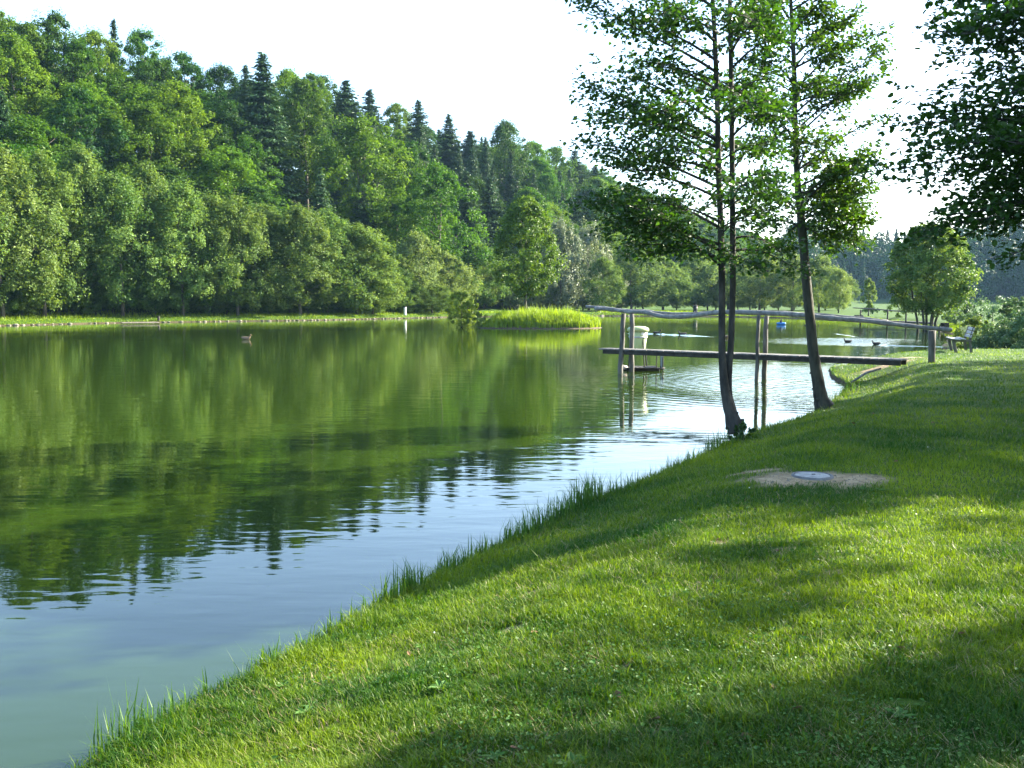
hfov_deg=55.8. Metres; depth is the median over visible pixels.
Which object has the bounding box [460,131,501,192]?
spruce tree
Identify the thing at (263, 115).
spruce tree
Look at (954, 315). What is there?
meadow bush
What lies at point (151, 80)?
broadleaf tree
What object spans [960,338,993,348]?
hedge shrub
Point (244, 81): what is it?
spruce tree
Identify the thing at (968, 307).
meadow bush
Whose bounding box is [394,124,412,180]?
spruce tree
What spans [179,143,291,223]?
broadleaf tree
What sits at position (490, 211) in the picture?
spruce tree
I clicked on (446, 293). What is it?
bush
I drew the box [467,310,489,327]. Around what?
island shrub
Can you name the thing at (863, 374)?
washed up pole
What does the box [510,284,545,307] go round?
undergrowth bush
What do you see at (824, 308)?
undergrowth bush
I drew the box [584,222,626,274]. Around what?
broadleaf tree
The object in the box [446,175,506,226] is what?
broadleaf tree
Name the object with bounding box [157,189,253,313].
alder tree
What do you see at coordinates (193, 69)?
broadleaf tree
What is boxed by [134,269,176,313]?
undergrowth bush
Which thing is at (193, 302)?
undergrowth bush
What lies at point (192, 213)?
alder tree
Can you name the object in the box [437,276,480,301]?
undergrowth bush
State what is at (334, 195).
spruce tree
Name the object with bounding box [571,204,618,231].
broadleaf tree
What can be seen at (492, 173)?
spruce tree
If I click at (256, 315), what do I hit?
bank grass
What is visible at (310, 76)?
broadleaf tree
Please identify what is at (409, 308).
undergrowth bush
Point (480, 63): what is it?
sky
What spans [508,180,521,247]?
spruce tree
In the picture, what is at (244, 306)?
undergrowth bush
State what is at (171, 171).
broadleaf tree
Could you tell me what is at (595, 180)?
broadleaf tree
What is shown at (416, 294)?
undergrowth bush
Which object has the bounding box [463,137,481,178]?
spruce tree
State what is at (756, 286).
alder tree
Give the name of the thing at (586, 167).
broadleaf tree
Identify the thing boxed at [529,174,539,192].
spruce tree
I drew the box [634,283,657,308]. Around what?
undergrowth bush
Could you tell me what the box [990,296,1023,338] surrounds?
hedge shrub
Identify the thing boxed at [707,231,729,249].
broadleaf tree
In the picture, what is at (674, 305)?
undergrowth bush
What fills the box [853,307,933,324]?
jetty
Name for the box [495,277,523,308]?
undergrowth bush
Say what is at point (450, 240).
spruce tree
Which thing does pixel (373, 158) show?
spruce tree
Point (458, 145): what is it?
spruce tree
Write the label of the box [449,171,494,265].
spruce tree
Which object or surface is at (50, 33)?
broadleaf tree
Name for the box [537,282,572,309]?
undergrowth bush
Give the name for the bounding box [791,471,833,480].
inspection cover
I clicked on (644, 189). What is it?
broadleaf tree
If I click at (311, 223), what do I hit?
alder tree
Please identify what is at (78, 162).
alder tree
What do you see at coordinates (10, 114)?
broadleaf tree
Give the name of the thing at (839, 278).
alder tree
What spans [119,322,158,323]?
concrete slab
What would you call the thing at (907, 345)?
wake
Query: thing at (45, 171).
alder tree
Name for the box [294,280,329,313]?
undergrowth bush
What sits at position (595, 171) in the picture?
spruce tree
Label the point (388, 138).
spruce tree
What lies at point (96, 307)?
undergrowth bush
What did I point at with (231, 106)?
broadleaf tree
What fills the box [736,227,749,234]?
broadleaf tree
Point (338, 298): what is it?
undergrowth bush
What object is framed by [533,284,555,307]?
undergrowth bush
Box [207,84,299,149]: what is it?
broadleaf tree
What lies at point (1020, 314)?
hedge shrub
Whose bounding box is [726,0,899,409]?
leaning alder
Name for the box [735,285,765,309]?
undergrowth bush
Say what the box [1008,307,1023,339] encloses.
hedge shrub
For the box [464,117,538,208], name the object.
broadleaf tree
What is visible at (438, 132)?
spruce tree
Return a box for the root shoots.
[728,421,756,440]
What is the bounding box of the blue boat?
[776,319,785,324]
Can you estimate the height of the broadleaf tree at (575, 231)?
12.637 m
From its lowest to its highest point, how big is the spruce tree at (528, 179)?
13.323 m
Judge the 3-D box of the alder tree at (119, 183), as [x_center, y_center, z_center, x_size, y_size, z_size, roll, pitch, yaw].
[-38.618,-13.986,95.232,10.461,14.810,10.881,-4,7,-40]
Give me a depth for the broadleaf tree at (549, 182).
201.16 m
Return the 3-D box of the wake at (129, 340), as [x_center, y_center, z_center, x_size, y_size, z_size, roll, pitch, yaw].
[-18.469,-2.446,53.852,7.140,0.019,0.653,-1,5,-6]
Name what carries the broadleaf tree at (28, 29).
on the ground at (778, 475)
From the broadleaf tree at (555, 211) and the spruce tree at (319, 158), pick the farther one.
the broadleaf tree at (555, 211)
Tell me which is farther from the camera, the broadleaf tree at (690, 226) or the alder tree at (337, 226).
the broadleaf tree at (690, 226)
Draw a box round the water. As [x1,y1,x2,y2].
[0,316,952,767]
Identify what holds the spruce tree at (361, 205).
on the ground at (778, 475)
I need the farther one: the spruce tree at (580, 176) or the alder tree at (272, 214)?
the spruce tree at (580, 176)
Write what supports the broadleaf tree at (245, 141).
on the ground at (778, 475)
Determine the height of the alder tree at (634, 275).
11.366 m
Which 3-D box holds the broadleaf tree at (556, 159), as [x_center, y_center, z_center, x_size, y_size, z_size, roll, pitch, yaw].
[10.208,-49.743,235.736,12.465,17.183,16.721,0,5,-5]
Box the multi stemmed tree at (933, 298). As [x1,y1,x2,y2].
[879,222,983,332]
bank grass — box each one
[0,303,960,332]
[91,364,871,760]
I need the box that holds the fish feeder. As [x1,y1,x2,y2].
[627,326,648,366]
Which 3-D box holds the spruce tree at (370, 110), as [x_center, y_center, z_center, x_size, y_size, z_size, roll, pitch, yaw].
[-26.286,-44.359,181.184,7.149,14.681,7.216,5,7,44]
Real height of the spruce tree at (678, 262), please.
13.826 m
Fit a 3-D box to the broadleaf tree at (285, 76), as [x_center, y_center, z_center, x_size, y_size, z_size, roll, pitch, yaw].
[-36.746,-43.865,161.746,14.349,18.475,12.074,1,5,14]
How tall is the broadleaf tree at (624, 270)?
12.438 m
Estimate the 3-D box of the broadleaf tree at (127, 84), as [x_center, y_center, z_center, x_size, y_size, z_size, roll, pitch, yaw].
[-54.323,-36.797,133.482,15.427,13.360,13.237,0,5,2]
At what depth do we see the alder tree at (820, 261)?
130.22 m
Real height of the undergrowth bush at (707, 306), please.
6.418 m
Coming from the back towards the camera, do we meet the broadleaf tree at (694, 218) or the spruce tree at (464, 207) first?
the broadleaf tree at (694, 218)
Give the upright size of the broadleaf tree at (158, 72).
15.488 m
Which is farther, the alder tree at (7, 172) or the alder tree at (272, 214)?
the alder tree at (272, 214)
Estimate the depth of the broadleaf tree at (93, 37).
137.40 m
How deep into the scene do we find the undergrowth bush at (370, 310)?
113.03 m
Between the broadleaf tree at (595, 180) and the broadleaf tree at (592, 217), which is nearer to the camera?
the broadleaf tree at (592, 217)
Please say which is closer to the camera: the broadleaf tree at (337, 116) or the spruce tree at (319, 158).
the spruce tree at (319, 158)
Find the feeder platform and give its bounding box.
[623,356,664,370]
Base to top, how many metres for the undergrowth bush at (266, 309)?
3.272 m
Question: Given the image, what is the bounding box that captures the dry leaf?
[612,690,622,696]
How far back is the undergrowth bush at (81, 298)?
94.02 m
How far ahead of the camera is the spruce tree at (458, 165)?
182.19 m
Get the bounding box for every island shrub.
[444,290,478,327]
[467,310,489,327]
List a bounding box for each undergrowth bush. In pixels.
[0,269,21,313]
[5,298,31,313]
[6,273,43,314]
[40,265,84,311]
[57,263,92,311]
[61,286,105,314]
[93,274,133,310]
[114,263,148,311]
[127,270,169,311]
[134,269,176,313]
[171,281,203,313]
[188,294,233,313]
[214,271,245,313]
[241,290,290,313]
[268,270,294,310]
[272,279,317,313]
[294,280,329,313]
[310,291,343,312]
[329,281,353,312]
[346,291,381,313]
[367,295,393,313]
[382,286,407,312]
[390,292,424,312]
[400,282,435,312]
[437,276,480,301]
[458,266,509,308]
[488,269,518,308]
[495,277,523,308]
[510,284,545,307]
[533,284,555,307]
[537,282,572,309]
[570,297,597,309]
[611,293,629,307]
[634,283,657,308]
[650,281,676,307]
[664,294,689,309]
[698,279,727,309]
[700,280,729,309]
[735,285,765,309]
[751,288,775,309]
[764,285,788,309]
[784,280,814,309]
[813,287,841,309]
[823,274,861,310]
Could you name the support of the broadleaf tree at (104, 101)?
on the ground at (778, 475)
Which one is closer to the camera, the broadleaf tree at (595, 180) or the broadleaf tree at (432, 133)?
the broadleaf tree at (432, 133)
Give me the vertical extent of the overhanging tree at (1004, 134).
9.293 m
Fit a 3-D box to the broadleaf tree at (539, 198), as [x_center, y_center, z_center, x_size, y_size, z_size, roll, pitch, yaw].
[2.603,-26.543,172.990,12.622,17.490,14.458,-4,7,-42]
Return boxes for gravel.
[722,468,882,488]
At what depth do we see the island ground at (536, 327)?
74.42 m
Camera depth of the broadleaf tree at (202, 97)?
132.14 m
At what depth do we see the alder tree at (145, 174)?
98.85 m
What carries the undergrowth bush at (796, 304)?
on the ground at (778, 475)
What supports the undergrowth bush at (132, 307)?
on the ground at (778, 475)
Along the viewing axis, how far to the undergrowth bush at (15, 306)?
86.19 m
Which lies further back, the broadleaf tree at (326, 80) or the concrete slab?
the broadleaf tree at (326, 80)
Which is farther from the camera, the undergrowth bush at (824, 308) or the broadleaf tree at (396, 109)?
the broadleaf tree at (396, 109)
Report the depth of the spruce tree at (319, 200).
127.59 m
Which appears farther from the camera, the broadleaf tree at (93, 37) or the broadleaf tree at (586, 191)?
the broadleaf tree at (586, 191)
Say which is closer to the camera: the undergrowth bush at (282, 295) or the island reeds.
the island reeds
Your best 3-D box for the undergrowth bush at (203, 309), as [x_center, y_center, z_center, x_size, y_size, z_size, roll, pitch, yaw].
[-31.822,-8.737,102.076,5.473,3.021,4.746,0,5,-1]
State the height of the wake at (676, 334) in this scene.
0.067 m
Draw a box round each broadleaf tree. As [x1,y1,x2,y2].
[0,9,60,113]
[0,20,68,133]
[0,30,76,149]
[0,85,21,141]
[0,113,84,216]
[0,141,83,249]
[16,6,115,151]
[20,82,133,180]
[29,32,124,143]
[36,78,138,167]
[72,66,161,151]
[74,25,122,129]
[97,83,191,176]
[99,97,202,194]
[105,24,172,117]
[126,77,235,191]
[131,56,208,154]
[131,62,194,153]
[134,164,218,237]
[157,87,231,176]
[160,50,226,141]
[176,109,283,193]
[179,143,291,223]
[196,61,241,128]
[201,97,271,149]
[201,131,291,208]
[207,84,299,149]
[214,181,303,265]
[271,65,333,159]
[272,74,352,210]
[273,88,339,198]
[301,71,339,121]
[307,112,425,232]
[316,73,352,107]
[320,99,349,134]
[349,138,428,199]
[350,185,453,267]
[373,137,461,250]
[378,157,493,279]
[379,99,412,142]
[420,125,451,160]
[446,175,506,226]
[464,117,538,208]
[479,147,503,173]
[497,186,569,279]
[497,194,555,249]
[514,139,564,196]
[519,157,569,203]
[523,200,579,259]
[528,172,572,222]
[538,224,594,278]
[539,144,578,200]
[548,175,586,218]
[569,185,616,225]
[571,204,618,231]
[571,213,625,233]
[576,175,617,218]
[578,163,591,177]
[582,220,620,262]
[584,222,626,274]
[603,176,620,186]
[604,232,649,289]
[609,210,641,239]
[640,188,654,196]
[675,210,708,233]
[677,215,704,238]
[694,238,729,271]
[696,215,717,239]
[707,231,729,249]
[717,235,744,253]
[724,229,742,242]
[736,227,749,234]
[736,239,746,252]
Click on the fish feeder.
(640, 336)
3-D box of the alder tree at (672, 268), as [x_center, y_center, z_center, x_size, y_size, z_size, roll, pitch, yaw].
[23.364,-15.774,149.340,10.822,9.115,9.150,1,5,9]
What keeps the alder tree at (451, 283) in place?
on the ground at (778, 475)
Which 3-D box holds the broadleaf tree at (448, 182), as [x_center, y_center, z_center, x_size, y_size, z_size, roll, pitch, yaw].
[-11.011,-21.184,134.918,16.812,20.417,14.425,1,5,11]
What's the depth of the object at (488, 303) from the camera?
139.64 m
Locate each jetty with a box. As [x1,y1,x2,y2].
[585,305,952,380]
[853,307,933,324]
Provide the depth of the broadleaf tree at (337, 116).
175.01 m
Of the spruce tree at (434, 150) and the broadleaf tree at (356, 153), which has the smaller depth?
the broadleaf tree at (356, 153)
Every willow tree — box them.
[535,216,591,308]
[569,216,612,309]
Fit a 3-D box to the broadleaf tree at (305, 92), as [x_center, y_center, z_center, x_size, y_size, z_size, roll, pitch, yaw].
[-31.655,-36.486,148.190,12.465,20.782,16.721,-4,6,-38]
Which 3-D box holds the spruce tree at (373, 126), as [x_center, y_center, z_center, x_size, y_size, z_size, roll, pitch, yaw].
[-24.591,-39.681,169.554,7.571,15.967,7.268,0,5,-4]
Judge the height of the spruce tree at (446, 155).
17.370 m
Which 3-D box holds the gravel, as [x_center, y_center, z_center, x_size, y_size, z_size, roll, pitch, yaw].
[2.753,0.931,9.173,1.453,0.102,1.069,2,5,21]
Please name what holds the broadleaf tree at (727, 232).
on the ground at (778, 475)
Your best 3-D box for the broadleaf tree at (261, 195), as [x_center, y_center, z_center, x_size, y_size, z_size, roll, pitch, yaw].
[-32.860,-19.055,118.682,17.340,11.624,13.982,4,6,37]
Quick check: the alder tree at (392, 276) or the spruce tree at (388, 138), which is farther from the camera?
the spruce tree at (388, 138)
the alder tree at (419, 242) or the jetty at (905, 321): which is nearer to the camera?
the jetty at (905, 321)
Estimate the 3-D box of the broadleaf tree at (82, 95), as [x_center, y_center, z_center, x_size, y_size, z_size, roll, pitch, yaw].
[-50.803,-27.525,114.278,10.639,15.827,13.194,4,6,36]
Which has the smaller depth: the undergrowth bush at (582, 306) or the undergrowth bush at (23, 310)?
the undergrowth bush at (23, 310)
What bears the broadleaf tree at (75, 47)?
on the ground at (778, 475)
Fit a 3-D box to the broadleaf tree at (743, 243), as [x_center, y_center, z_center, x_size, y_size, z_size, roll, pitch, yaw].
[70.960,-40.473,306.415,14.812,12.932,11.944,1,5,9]
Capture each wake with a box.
[113,340,145,340]
[625,333,712,336]
[829,333,866,337]
[875,345,943,346]
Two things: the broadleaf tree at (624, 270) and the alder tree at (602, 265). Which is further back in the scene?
the broadleaf tree at (624, 270)
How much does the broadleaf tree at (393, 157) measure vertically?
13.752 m
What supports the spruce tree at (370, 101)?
on the ground at (778, 475)
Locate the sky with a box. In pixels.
[0,0,1023,242]
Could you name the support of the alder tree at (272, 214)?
on the ground at (778, 475)
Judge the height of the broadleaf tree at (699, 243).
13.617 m
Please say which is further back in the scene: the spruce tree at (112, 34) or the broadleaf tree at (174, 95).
the spruce tree at (112, 34)
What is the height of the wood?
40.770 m
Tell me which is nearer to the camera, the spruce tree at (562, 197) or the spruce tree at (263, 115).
the spruce tree at (263, 115)
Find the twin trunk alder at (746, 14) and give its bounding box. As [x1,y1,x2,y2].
[558,0,823,434]
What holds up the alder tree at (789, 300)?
on the ground at (778, 475)
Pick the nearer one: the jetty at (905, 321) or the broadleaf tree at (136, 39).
the jetty at (905, 321)
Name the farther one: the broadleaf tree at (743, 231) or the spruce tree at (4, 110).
the broadleaf tree at (743, 231)
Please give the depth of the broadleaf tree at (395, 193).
138.69 m
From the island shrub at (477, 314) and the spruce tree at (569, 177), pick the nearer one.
the island shrub at (477, 314)
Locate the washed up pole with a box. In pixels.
[851,368,880,382]
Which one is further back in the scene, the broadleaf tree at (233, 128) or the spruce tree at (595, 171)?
the spruce tree at (595, 171)
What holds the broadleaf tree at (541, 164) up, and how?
on the ground at (778, 475)
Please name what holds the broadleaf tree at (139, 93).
on the ground at (778, 475)
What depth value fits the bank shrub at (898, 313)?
95.66 m
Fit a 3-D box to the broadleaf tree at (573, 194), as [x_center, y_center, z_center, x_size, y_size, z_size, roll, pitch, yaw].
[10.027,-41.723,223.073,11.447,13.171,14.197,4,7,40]
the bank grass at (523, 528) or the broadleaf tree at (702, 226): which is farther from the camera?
the broadleaf tree at (702, 226)
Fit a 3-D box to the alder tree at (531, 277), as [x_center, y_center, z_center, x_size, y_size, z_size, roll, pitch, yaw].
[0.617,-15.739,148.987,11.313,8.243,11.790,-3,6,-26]
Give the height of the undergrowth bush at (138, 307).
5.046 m
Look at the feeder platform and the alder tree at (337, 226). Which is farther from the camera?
the alder tree at (337, 226)
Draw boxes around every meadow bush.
[861,305,880,313]
[939,303,971,322]
[941,300,992,324]
[971,295,1016,320]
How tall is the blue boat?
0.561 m
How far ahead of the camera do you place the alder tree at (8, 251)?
83.53 m
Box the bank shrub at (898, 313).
[883,299,907,317]
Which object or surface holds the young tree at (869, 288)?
on the ground at (778, 475)
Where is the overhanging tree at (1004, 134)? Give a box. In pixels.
[826,0,1023,276]
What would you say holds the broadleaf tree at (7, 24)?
on the ground at (778, 475)
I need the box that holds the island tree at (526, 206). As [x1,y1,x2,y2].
[485,195,569,308]
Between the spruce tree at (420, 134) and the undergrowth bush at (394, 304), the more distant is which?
the spruce tree at (420, 134)
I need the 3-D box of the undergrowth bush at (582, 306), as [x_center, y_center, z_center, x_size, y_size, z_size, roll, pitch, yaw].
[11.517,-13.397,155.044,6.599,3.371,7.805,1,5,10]
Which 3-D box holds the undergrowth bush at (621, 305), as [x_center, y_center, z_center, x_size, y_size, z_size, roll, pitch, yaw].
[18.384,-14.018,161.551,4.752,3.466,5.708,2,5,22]
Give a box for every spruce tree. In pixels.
[0,91,17,145]
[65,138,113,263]
[106,18,125,89]
[225,52,315,218]
[233,64,254,129]
[303,167,344,268]
[305,114,334,193]
[313,146,344,218]
[328,80,367,173]
[332,125,358,210]
[341,178,388,266]
[356,118,385,201]
[357,107,379,179]
[358,89,392,147]
[368,111,382,177]
[384,125,394,183]
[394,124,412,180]
[403,99,442,185]
[414,126,429,198]
[425,145,443,208]
[426,209,460,260]
[427,187,439,247]
[433,129,443,164]
[434,114,467,172]
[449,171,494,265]
[450,148,463,215]
[452,141,464,178]
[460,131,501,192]
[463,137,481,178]
[468,178,519,266]
[478,137,499,198]
[489,164,500,218]
[499,151,520,212]
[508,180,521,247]
[519,164,531,194]
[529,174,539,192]
[552,171,573,224]
[563,150,589,214]
[565,168,575,222]
[569,219,597,284]
[585,166,607,193]
[642,237,659,279]
[674,243,689,282]
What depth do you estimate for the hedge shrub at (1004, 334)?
36.47 m
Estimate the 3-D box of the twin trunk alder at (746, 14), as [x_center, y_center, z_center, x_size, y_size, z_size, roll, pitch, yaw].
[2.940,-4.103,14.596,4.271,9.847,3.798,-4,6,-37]
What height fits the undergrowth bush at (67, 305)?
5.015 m
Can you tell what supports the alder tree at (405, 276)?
on the ground at (778, 475)
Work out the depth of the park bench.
30.82 m
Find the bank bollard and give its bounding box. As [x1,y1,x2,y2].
[692,305,697,311]
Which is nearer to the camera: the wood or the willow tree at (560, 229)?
the willow tree at (560, 229)
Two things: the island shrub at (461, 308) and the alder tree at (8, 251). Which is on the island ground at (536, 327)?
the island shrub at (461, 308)
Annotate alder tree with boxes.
[0,134,76,318]
[0,145,107,315]
[0,189,44,277]
[26,140,153,310]
[67,166,179,315]
[94,156,192,296]
[121,175,244,315]
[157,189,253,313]
[189,192,282,315]
[228,201,310,310]
[242,200,357,314]
[275,205,377,313]
[303,221,406,313]
[343,244,413,314]
[382,266,428,310]
[390,225,447,305]
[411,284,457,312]
[420,250,483,308]
[442,243,510,308]
[484,255,558,307]
[579,254,627,306]
[599,239,664,308]
[629,256,698,310]
[667,246,728,307]
[699,254,758,309]
[729,246,792,309]
[760,250,823,310]
[793,254,842,311]
[822,265,854,312]
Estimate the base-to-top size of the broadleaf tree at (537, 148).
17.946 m
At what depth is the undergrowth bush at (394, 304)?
118.78 m
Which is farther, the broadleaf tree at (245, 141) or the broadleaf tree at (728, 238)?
the broadleaf tree at (728, 238)
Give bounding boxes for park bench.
[946,326,974,352]
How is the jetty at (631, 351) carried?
on the ground at (778, 475)
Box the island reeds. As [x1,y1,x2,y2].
[479,303,602,327]
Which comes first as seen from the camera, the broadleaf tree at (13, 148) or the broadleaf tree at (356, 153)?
the broadleaf tree at (13, 148)
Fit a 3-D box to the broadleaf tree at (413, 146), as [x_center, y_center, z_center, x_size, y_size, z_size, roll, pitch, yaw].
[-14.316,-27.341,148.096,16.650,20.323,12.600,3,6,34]
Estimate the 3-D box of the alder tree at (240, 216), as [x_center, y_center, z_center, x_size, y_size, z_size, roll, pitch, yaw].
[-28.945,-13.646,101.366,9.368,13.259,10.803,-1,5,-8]
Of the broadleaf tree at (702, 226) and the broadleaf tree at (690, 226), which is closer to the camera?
the broadleaf tree at (690, 226)
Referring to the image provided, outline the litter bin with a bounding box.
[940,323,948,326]
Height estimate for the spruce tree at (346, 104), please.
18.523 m
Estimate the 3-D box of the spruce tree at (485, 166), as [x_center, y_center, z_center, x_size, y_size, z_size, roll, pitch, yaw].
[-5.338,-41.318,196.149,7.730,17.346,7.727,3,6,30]
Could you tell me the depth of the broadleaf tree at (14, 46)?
119.23 m
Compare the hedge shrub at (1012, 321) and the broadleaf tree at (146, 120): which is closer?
the hedge shrub at (1012, 321)
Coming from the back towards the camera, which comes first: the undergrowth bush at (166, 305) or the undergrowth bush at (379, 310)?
the undergrowth bush at (379, 310)
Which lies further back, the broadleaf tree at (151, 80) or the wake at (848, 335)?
the broadleaf tree at (151, 80)
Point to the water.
(182, 504)
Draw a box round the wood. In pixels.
[776,219,1023,299]
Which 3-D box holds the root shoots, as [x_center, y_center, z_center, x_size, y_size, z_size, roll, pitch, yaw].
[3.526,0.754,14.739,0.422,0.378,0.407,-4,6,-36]
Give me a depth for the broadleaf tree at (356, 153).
137.75 m
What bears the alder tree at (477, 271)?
on the ground at (778, 475)
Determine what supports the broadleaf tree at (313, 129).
on the ground at (778, 475)
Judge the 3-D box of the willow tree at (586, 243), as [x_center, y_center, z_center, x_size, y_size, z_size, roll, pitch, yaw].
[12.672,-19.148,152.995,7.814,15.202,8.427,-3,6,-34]
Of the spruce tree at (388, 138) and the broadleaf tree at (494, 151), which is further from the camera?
the broadleaf tree at (494, 151)
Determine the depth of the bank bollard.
125.87 m
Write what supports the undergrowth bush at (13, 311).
on the ground at (778, 475)
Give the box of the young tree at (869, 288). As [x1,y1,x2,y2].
[859,278,877,315]
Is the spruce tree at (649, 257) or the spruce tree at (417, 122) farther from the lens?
the spruce tree at (649, 257)
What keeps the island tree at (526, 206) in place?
on the island ground at (536, 327)
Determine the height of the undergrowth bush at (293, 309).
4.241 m
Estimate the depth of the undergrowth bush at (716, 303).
156.53 m
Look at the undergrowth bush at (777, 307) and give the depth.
153.60 m
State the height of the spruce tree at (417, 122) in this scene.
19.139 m
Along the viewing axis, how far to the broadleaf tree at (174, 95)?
123.84 m
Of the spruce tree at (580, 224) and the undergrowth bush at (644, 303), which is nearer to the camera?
the undergrowth bush at (644, 303)
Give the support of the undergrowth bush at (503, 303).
on the ground at (778, 475)
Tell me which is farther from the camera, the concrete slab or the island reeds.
the concrete slab
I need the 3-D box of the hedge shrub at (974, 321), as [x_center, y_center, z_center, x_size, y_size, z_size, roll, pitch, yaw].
[19.271,-1.887,40.428,1.573,2.055,1.891,0,5,0]
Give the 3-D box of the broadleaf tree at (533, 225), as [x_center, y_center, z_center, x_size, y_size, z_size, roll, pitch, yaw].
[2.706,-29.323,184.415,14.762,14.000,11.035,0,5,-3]
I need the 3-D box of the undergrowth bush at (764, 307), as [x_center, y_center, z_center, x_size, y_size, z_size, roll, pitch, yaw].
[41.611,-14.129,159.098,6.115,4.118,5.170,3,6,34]
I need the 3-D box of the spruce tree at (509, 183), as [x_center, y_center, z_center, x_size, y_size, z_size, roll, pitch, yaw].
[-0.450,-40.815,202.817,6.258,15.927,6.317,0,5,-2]
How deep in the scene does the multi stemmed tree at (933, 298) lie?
64.28 m
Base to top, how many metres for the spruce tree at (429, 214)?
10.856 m
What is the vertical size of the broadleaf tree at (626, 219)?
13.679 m
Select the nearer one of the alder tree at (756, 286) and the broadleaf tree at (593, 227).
the alder tree at (756, 286)
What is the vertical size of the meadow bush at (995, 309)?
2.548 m
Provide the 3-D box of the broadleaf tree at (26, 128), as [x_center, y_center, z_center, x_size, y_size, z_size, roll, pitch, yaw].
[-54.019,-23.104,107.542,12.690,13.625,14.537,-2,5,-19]
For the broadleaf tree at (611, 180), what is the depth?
264.36 m
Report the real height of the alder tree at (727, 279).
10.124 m
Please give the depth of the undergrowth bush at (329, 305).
111.36 m
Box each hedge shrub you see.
[952,314,994,348]
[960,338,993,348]
[967,323,1023,348]
[978,306,1023,348]
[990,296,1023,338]
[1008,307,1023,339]
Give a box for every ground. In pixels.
[0,149,1023,767]
[478,324,601,328]
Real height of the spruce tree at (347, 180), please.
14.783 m
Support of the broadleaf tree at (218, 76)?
on the ground at (778, 475)
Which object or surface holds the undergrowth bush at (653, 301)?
on the ground at (778, 475)
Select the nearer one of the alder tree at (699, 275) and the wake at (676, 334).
the wake at (676, 334)

